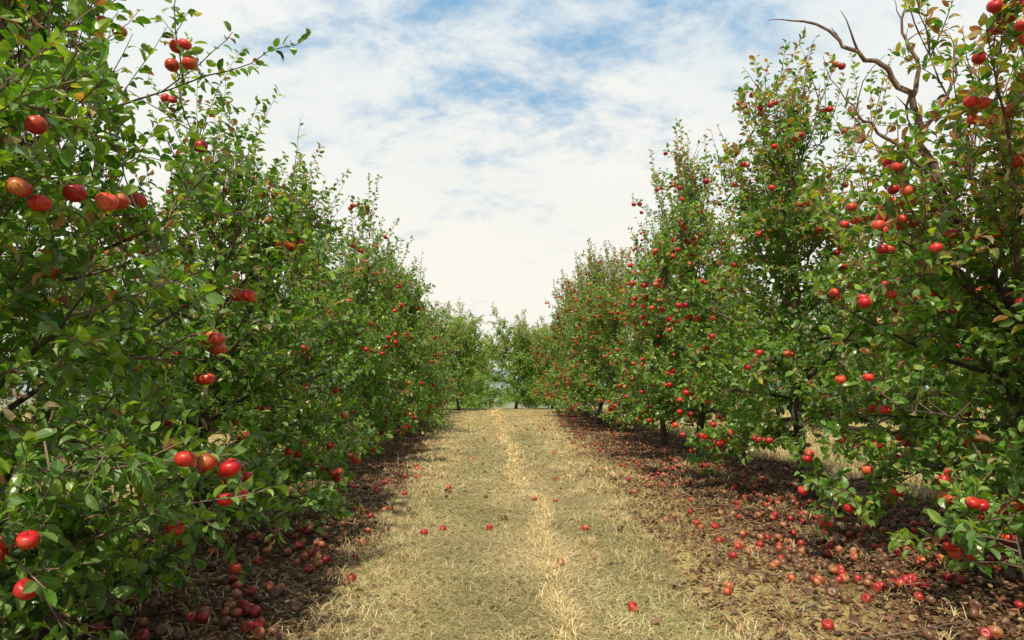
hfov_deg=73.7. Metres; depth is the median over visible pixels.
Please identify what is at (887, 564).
fallen apple
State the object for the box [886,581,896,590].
fallen apple
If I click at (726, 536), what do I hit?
fallen apple
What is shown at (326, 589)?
fallen apple
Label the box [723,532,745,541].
fallen twig
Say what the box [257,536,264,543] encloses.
fallen apple
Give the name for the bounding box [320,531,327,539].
fallen apple
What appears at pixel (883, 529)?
fallen apple
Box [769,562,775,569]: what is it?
fallen apple
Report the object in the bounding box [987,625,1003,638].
fallen apple
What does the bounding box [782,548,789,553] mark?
fallen apple
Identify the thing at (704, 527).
fallen twig
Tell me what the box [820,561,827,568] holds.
fallen apple
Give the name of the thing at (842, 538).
fallen apple
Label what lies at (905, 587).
fallen twig
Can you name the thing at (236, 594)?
fallen apple
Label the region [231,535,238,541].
fallen apple
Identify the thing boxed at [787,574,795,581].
fallen apple
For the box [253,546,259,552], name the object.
fallen apple
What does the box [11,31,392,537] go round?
apple tree
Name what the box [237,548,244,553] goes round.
fallen apple
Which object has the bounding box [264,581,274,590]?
fallen apple
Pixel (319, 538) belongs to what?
fallen apple
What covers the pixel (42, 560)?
apple tree
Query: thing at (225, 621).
fallen apple
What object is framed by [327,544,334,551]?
fallen apple
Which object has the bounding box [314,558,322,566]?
fallen apple
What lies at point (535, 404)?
apple tree
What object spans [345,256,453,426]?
apple tree
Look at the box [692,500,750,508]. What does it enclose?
fallen twig
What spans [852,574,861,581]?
fallen apple
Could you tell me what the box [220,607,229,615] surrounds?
fallen apple
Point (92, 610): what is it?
fallen apple
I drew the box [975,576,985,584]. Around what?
fallen apple
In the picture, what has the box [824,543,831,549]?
fallen apple
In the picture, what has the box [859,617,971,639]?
fallen twig
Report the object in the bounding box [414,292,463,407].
apple tree
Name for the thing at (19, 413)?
apple tree
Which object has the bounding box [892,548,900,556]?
fallen apple
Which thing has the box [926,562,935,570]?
fallen apple
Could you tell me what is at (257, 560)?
fallen apple
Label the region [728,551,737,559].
fallen apple
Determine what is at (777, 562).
fallen apple
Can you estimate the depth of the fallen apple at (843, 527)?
5.99 m
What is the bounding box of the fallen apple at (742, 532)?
[739,530,745,537]
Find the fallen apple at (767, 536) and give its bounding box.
[764,533,771,539]
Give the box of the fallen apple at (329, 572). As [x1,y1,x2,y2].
[326,570,334,578]
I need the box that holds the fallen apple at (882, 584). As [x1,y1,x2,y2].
[876,581,885,588]
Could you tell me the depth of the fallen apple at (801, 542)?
5.56 m
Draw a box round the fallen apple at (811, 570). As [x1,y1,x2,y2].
[807,566,815,574]
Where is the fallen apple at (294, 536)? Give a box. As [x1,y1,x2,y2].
[291,533,297,539]
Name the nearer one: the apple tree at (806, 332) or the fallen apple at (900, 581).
the fallen apple at (900, 581)
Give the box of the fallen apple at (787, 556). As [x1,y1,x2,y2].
[784,553,792,561]
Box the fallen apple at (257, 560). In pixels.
[253,556,261,565]
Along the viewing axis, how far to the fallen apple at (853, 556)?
5.10 m
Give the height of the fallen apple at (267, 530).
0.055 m
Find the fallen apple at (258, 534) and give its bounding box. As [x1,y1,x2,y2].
[255,532,261,538]
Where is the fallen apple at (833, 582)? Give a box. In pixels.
[829,579,838,587]
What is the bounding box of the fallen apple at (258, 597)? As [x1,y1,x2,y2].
[254,593,262,603]
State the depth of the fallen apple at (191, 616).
3.67 m
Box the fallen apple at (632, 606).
[628,601,638,612]
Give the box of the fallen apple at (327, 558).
[323,555,330,563]
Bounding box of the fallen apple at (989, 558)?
[986,555,994,560]
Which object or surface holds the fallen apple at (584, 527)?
on the grass path
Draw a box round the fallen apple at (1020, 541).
[1016,539,1022,546]
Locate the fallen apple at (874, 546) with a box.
[871,543,879,549]
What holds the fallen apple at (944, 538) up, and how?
on the leaf litter
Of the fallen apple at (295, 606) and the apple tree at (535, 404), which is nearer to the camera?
the fallen apple at (295, 606)
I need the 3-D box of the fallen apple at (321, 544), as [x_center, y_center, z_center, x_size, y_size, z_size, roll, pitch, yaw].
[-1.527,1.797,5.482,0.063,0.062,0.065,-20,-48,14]
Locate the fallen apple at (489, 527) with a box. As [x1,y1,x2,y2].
[486,524,492,530]
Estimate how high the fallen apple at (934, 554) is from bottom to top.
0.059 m
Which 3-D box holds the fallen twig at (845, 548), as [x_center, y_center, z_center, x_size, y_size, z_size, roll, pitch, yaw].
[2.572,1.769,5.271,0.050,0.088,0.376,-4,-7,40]
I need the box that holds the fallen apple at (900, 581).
[896,578,905,588]
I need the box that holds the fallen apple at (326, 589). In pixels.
[322,584,330,593]
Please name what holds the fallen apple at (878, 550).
on the leaf litter
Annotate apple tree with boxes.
[0,0,321,639]
[0,255,57,453]
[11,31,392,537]
[18,205,157,444]
[136,279,234,430]
[179,142,424,477]
[185,276,253,420]
[278,217,454,436]
[283,216,435,445]
[298,369,325,402]
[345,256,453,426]
[400,298,459,419]
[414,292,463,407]
[428,302,463,400]
[429,297,498,410]
[447,337,510,408]
[475,301,549,408]
[501,327,559,408]
[511,316,566,408]
[528,269,604,413]
[530,268,627,417]
[542,237,635,424]
[554,240,658,431]
[592,118,810,459]
[598,203,739,444]
[624,26,995,498]
[708,285,787,409]
[736,284,821,416]
[770,316,822,395]
[771,0,1023,577]
[785,286,913,426]
[837,232,991,428]
[857,289,927,395]
[924,271,1001,414]
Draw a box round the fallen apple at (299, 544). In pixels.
[295,541,302,548]
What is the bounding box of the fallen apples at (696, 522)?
[180,411,945,530]
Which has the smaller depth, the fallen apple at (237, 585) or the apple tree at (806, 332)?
the fallen apple at (237, 585)
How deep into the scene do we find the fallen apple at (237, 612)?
3.75 m
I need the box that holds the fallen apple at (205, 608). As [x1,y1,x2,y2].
[199,606,209,613]
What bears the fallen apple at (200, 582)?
on the leaf litter
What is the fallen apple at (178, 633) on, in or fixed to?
on the leaf litter
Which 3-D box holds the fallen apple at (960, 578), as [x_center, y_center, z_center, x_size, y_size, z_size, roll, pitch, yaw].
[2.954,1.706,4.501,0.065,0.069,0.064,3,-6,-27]
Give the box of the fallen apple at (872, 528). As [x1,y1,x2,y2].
[869,526,875,532]
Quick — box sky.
[0,0,1023,374]
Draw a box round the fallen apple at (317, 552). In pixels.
[314,550,321,556]
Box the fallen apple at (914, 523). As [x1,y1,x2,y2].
[910,521,917,527]
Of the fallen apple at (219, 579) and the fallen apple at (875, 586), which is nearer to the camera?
the fallen apple at (875, 586)
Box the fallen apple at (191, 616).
[186,612,196,622]
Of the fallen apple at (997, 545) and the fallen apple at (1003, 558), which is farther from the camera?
the fallen apple at (997, 545)
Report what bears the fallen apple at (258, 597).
on the leaf litter
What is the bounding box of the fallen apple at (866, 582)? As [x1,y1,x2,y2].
[863,579,871,586]
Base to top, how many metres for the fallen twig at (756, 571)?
0.088 m
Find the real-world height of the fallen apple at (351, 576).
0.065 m
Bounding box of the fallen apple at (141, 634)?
[136,628,149,639]
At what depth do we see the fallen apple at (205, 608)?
3.77 m
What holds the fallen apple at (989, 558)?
on the leaf litter
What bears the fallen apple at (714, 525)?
on the leaf litter
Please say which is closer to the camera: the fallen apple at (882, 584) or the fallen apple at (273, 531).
the fallen apple at (882, 584)
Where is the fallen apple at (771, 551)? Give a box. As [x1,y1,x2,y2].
[768,548,776,553]
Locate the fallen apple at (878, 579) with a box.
[874,577,885,583]
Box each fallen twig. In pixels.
[221,564,257,584]
[660,517,738,530]
[682,525,776,557]
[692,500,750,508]
[703,549,783,576]
[717,505,760,511]
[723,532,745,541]
[773,544,823,554]
[794,596,824,614]
[839,541,853,559]
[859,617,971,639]
[866,549,945,556]
[871,552,947,599]
[965,576,1023,587]
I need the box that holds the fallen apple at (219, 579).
[214,575,223,584]
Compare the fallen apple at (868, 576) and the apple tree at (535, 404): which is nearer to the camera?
the fallen apple at (868, 576)
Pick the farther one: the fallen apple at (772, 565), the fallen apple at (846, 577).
the fallen apple at (772, 565)
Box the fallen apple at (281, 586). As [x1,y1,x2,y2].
[276,583,285,593]
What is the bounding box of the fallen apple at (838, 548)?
[835,546,842,552]
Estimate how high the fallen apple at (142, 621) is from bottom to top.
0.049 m
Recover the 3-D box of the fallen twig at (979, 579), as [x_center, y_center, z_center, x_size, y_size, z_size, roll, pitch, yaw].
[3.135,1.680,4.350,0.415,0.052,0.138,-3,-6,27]
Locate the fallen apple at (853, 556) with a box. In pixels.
[849,553,858,560]
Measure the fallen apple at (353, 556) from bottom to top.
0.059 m
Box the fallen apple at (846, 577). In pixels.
[840,573,849,582]
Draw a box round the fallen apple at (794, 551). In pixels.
[790,548,797,554]
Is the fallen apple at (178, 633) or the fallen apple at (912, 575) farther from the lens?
the fallen apple at (912, 575)
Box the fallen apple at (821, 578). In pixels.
[814,573,825,583]
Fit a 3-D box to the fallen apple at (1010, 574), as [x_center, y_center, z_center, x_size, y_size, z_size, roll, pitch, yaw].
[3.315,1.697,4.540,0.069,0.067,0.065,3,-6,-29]
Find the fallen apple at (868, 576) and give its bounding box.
[865,574,873,581]
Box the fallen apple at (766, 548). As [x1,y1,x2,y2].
[763,546,770,553]
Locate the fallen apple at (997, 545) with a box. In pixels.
[993,542,1002,548]
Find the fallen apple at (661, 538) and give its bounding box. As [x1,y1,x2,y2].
[659,536,666,542]
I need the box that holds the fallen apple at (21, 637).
[11,633,25,639]
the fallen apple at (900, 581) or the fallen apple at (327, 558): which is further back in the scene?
the fallen apple at (327, 558)
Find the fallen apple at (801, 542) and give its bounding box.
[797,540,804,545]
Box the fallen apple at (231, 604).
[224,599,236,608]
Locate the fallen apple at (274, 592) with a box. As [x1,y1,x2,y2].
[269,587,280,598]
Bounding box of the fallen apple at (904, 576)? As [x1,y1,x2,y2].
[900,574,909,580]
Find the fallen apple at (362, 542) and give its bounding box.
[359,538,366,545]
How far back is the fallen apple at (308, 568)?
4.76 m
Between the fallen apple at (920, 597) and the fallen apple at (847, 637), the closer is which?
the fallen apple at (847, 637)
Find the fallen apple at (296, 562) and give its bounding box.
[294,559,299,565]
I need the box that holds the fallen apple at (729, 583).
[724,580,733,588]
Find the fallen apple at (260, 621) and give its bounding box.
[254,617,265,627]
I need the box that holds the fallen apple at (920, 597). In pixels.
[913,591,924,602]
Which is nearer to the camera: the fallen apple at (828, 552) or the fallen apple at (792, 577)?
the fallen apple at (792, 577)
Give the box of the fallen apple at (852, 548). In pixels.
[849,546,858,553]
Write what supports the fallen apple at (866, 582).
on the leaf litter
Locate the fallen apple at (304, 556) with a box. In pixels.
[300,552,307,560]
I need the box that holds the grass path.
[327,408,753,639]
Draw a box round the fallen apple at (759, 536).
[756,533,763,540]
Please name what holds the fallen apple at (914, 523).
on the leaf litter
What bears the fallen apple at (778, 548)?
on the leaf litter
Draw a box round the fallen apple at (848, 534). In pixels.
[846,531,851,537]
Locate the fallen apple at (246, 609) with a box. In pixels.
[242,603,254,615]
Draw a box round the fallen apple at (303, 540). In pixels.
[298,538,306,546]
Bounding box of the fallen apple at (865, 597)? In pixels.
[861,593,871,602]
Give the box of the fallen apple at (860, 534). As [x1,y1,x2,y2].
[857,532,863,537]
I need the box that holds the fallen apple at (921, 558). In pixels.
[916,555,925,562]
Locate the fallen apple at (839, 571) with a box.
[836,568,846,575]
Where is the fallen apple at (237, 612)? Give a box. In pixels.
[232,608,242,617]
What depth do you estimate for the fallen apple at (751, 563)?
4.76 m
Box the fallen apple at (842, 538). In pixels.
[837,535,845,542]
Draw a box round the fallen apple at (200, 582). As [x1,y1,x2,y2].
[196,578,205,586]
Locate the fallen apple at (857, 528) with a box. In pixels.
[854,526,860,531]
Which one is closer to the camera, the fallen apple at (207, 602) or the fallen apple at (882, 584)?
the fallen apple at (207, 602)
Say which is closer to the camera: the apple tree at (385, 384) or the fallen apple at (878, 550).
the fallen apple at (878, 550)
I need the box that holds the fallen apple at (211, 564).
[207,560,216,570]
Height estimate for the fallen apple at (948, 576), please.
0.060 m
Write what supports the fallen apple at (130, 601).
on the leaf litter
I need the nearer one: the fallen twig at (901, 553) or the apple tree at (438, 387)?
the fallen twig at (901, 553)
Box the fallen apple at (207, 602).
[200,599,211,606]
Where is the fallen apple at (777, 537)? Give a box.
[774,533,782,540]
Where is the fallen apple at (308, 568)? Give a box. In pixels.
[304,564,313,573]
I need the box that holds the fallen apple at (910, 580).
[906,578,916,587]
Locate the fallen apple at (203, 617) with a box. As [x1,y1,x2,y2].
[197,611,209,623]
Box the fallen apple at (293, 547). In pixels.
[289,544,296,551]
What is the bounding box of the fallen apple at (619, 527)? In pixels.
[617,525,622,531]
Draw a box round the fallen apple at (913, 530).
[910,527,917,533]
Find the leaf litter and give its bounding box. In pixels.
[0,411,1023,639]
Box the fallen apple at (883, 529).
[879,526,886,532]
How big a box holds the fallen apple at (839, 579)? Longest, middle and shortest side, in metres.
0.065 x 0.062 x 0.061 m
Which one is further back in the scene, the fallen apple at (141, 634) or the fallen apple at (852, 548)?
the fallen apple at (852, 548)
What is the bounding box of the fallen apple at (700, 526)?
[697,524,703,530]
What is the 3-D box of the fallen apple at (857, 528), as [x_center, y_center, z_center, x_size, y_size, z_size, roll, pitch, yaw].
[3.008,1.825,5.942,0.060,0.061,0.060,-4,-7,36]
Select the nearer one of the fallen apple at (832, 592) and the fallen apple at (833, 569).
the fallen apple at (832, 592)
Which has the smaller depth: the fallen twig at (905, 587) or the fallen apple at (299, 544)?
the fallen twig at (905, 587)
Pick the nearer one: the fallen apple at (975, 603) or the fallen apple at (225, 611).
the fallen apple at (225, 611)
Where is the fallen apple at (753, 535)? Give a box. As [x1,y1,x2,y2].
[750,533,756,537]
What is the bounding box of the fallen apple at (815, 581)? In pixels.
[811,577,820,585]
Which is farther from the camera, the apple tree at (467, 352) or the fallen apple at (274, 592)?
the apple tree at (467, 352)
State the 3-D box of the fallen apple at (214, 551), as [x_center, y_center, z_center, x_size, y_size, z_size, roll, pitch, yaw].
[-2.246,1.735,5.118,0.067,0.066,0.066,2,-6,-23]
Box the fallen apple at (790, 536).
[786,534,793,539]
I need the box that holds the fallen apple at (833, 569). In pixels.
[829,566,838,573]
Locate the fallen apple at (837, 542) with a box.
[834,539,842,546]
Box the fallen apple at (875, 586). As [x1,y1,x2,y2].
[871,582,881,592]
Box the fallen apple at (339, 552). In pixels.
[336,549,343,555]
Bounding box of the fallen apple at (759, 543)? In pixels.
[756,540,763,546]
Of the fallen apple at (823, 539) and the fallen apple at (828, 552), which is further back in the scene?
the fallen apple at (823, 539)
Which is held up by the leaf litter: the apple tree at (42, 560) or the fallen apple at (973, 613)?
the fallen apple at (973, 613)
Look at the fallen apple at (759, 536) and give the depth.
5.76 m
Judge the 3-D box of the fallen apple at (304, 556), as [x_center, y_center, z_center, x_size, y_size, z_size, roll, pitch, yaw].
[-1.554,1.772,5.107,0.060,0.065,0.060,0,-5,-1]
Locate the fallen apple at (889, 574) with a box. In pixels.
[886,569,896,578]
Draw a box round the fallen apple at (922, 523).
[919,521,926,526]
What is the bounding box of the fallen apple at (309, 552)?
[306,549,313,557]
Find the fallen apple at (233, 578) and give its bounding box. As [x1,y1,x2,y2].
[228,574,237,582]
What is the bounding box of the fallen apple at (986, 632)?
[978,627,991,639]
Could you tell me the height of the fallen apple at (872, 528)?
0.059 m
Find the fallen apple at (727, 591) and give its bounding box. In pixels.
[723,587,731,595]
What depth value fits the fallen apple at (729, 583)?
4.31 m
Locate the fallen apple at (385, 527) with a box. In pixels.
[382,525,389,532]
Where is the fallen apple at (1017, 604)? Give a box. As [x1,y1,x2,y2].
[1013,599,1023,608]
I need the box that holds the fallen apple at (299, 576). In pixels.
[295,572,303,580]
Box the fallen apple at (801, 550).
[798,547,805,555]
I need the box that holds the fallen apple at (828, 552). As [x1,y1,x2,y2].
[824,549,832,557]
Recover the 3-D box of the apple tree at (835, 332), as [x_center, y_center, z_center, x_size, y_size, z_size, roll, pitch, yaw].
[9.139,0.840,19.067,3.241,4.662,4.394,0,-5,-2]
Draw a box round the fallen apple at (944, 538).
[941,535,949,541]
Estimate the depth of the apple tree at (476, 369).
45.14 m
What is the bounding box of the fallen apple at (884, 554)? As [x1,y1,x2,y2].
[880,552,889,560]
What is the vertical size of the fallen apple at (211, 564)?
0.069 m
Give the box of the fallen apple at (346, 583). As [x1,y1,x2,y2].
[342,577,350,586]
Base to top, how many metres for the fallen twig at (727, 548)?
0.145 m
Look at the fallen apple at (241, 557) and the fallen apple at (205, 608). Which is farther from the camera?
the fallen apple at (241, 557)
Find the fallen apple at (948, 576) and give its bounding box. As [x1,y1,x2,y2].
[943,573,953,580]
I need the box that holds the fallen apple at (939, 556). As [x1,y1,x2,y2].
[936,554,945,562]
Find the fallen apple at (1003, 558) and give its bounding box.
[996,555,1006,561]
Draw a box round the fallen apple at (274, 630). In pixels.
[268,625,279,635]
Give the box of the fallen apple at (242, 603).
[239,600,247,608]
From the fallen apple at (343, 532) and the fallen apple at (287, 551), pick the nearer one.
the fallen apple at (287, 551)
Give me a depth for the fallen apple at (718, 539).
5.54 m
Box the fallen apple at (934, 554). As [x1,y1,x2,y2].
[932,552,937,559]
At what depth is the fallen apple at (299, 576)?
4.55 m
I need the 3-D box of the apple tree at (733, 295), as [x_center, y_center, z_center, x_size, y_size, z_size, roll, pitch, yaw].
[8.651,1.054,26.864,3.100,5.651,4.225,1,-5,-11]
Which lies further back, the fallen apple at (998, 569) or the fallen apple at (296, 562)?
the fallen apple at (296, 562)
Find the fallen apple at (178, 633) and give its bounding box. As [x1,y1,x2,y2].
[172,627,184,639]
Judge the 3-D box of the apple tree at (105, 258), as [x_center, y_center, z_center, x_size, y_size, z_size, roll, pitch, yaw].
[-9.220,0.087,14.966,3.256,5.375,3.678,5,-7,-40]
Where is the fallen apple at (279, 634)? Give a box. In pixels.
[273,631,286,639]
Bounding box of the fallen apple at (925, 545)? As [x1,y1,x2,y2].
[923,542,931,549]
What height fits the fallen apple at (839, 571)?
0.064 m
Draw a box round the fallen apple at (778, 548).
[776,545,781,551]
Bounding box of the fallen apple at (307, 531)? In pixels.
[304,528,311,534]
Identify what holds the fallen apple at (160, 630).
on the leaf litter
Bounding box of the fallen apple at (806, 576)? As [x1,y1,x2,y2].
[802,572,810,580]
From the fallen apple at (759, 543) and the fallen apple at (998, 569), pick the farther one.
the fallen apple at (759, 543)
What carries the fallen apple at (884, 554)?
on the leaf litter
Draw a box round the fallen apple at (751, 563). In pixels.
[748,560,756,568]
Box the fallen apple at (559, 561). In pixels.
[555,558,563,565]
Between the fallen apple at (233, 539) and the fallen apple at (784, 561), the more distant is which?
the fallen apple at (233, 539)
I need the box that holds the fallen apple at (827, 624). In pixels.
[821,619,833,629]
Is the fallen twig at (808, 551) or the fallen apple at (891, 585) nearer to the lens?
the fallen apple at (891, 585)
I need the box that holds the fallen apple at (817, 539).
[813,537,820,543]
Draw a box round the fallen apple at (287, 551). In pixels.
[284,548,291,555]
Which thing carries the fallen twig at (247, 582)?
on the leaf litter
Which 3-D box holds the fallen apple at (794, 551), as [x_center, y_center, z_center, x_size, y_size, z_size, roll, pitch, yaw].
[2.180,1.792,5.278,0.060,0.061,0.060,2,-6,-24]
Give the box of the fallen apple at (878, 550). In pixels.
[875,548,883,554]
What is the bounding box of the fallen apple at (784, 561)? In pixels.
[779,558,787,565]
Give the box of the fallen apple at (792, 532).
[788,529,795,536]
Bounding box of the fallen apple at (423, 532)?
[420,529,427,535]
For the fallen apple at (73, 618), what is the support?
on the leaf litter
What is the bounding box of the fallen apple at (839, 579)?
[834,575,843,583]
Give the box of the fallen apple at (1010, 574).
[1004,570,1016,580]
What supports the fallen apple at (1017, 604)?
on the leaf litter
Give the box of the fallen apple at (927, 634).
[921,629,935,639]
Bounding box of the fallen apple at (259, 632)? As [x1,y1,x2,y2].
[253,626,265,639]
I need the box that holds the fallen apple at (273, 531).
[269,529,276,534]
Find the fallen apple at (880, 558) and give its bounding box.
[877,555,885,561]
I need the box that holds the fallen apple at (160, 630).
[154,624,167,636]
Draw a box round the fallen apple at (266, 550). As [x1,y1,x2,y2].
[262,545,270,553]
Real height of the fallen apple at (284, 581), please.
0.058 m
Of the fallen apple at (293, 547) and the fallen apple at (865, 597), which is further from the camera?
the fallen apple at (293, 547)
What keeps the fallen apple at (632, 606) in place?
on the grass path
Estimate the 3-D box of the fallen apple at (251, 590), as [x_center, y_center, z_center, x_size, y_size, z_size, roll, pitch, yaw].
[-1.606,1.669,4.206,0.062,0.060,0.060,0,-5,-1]
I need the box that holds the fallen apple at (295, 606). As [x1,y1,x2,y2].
[289,601,301,613]
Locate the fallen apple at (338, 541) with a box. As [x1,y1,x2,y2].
[336,538,342,544]
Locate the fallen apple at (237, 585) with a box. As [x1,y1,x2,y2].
[232,581,242,589]
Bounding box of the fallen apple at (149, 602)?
[145,598,157,610]
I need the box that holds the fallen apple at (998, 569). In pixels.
[992,563,1002,572]
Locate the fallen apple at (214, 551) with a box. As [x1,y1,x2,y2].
[207,547,216,554]
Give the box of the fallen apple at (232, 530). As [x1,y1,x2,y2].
[228,529,235,536]
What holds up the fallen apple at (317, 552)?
on the leaf litter
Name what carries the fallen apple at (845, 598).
on the leaf litter
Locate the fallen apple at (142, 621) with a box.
[138,617,147,626]
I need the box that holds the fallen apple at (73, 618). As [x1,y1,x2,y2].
[67,611,77,620]
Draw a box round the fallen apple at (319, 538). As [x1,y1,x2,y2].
[314,537,322,541]
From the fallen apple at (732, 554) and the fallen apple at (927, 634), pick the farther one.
the fallen apple at (732, 554)
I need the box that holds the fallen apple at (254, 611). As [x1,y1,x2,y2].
[249,606,260,617]
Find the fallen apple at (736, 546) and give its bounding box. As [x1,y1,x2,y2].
[733,543,741,549]
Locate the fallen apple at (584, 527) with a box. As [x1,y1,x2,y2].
[581,525,588,530]
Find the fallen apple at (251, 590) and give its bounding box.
[246,585,256,595]
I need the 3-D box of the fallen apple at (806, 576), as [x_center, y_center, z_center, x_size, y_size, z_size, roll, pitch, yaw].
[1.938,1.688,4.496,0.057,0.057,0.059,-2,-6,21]
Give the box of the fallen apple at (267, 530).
[264,527,270,533]
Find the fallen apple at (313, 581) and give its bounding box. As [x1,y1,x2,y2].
[308,577,317,585]
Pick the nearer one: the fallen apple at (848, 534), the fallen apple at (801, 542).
the fallen apple at (801, 542)
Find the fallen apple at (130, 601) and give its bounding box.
[125,595,136,603]
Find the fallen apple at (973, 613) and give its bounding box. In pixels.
[967,608,978,619]
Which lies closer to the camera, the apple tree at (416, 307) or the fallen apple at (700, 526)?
the fallen apple at (700, 526)
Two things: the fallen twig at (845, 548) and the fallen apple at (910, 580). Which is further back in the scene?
the fallen twig at (845, 548)
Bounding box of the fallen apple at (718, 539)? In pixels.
[715,536,723,544]
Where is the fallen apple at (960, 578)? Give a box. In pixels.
[954,573,965,583]
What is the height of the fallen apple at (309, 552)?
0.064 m
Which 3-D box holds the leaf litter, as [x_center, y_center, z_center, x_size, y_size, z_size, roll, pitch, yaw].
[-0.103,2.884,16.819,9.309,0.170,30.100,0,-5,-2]
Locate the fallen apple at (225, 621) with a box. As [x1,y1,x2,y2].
[220,616,231,627]
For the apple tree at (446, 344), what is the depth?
35.82 m
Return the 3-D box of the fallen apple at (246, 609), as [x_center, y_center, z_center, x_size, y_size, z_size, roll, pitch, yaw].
[-1.480,1.626,3.838,0.065,0.065,0.068,0,-5,-2]
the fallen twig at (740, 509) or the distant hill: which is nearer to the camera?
the fallen twig at (740, 509)
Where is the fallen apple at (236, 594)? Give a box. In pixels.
[231,588,241,599]
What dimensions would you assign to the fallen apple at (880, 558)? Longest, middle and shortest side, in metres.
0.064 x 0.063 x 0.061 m
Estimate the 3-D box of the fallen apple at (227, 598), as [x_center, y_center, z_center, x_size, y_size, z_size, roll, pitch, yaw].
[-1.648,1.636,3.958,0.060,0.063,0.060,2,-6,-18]
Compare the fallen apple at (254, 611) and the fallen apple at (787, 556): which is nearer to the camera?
the fallen apple at (254, 611)
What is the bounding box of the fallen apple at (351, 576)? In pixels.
[347,573,356,582]
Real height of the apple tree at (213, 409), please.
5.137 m
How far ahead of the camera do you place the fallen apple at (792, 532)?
5.90 m
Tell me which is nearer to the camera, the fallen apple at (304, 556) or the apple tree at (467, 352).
the fallen apple at (304, 556)
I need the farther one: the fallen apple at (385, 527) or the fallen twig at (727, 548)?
the fallen apple at (385, 527)
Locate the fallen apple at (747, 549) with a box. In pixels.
[744,546,752,554]
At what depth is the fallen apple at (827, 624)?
3.59 m
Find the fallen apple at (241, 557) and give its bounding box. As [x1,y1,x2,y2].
[238,554,245,561]
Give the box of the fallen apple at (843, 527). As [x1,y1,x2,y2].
[840,525,846,531]
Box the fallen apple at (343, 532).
[340,530,347,536]
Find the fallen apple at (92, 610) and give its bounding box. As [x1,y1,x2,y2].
[85,608,95,617]
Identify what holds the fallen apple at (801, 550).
on the leaf litter
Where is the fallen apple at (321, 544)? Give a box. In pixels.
[318,541,325,547]
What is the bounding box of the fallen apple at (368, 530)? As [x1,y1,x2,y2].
[363,528,370,534]
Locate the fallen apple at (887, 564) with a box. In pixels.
[883,561,891,568]
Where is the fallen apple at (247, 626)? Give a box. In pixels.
[241,620,254,633]
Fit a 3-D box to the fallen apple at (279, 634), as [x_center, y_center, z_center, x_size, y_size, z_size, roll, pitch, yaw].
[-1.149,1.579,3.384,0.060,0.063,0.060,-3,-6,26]
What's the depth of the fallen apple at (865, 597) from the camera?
3.99 m
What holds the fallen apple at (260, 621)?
on the leaf litter
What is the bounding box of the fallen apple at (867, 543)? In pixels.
[865,541,872,547]
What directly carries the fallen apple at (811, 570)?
on the leaf litter
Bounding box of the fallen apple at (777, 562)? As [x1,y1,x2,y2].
[772,559,780,567]
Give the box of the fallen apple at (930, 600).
[925,595,936,605]
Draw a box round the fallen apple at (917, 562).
[914,559,921,566]
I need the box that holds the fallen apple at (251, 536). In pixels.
[247,533,254,540]
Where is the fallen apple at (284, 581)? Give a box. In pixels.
[279,577,286,585]
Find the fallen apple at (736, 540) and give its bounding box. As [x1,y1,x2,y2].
[733,538,740,543]
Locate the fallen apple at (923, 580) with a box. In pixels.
[919,578,929,589]
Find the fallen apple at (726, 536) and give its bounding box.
[724,534,730,539]
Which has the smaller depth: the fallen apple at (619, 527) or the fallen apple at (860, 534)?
the fallen apple at (860, 534)
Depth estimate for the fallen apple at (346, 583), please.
4.42 m
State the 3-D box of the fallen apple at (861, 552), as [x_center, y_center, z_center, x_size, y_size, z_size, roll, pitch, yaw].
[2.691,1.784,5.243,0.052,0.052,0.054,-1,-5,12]
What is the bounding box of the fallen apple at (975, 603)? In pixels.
[968,599,981,610]
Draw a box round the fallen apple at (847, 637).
[842,635,853,639]
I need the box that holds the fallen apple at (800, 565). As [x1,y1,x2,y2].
[793,561,803,569]
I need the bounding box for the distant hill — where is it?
[14,370,997,390]
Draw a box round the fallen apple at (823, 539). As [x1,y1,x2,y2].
[820,536,826,541]
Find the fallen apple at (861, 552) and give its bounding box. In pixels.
[859,549,865,555]
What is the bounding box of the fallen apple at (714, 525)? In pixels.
[711,522,718,528]
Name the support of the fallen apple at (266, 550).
on the leaf litter
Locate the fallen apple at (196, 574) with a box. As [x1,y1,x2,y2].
[192,571,201,579]
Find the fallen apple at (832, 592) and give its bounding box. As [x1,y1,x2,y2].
[826,587,837,597]
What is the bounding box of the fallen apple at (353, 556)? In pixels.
[351,554,358,561]
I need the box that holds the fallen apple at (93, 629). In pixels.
[91,623,104,635]
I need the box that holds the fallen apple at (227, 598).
[222,596,233,605]
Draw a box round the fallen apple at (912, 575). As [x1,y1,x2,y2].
[908,573,916,581]
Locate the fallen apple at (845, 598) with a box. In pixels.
[840,593,850,603]
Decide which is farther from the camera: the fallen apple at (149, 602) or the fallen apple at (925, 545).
the fallen apple at (925, 545)

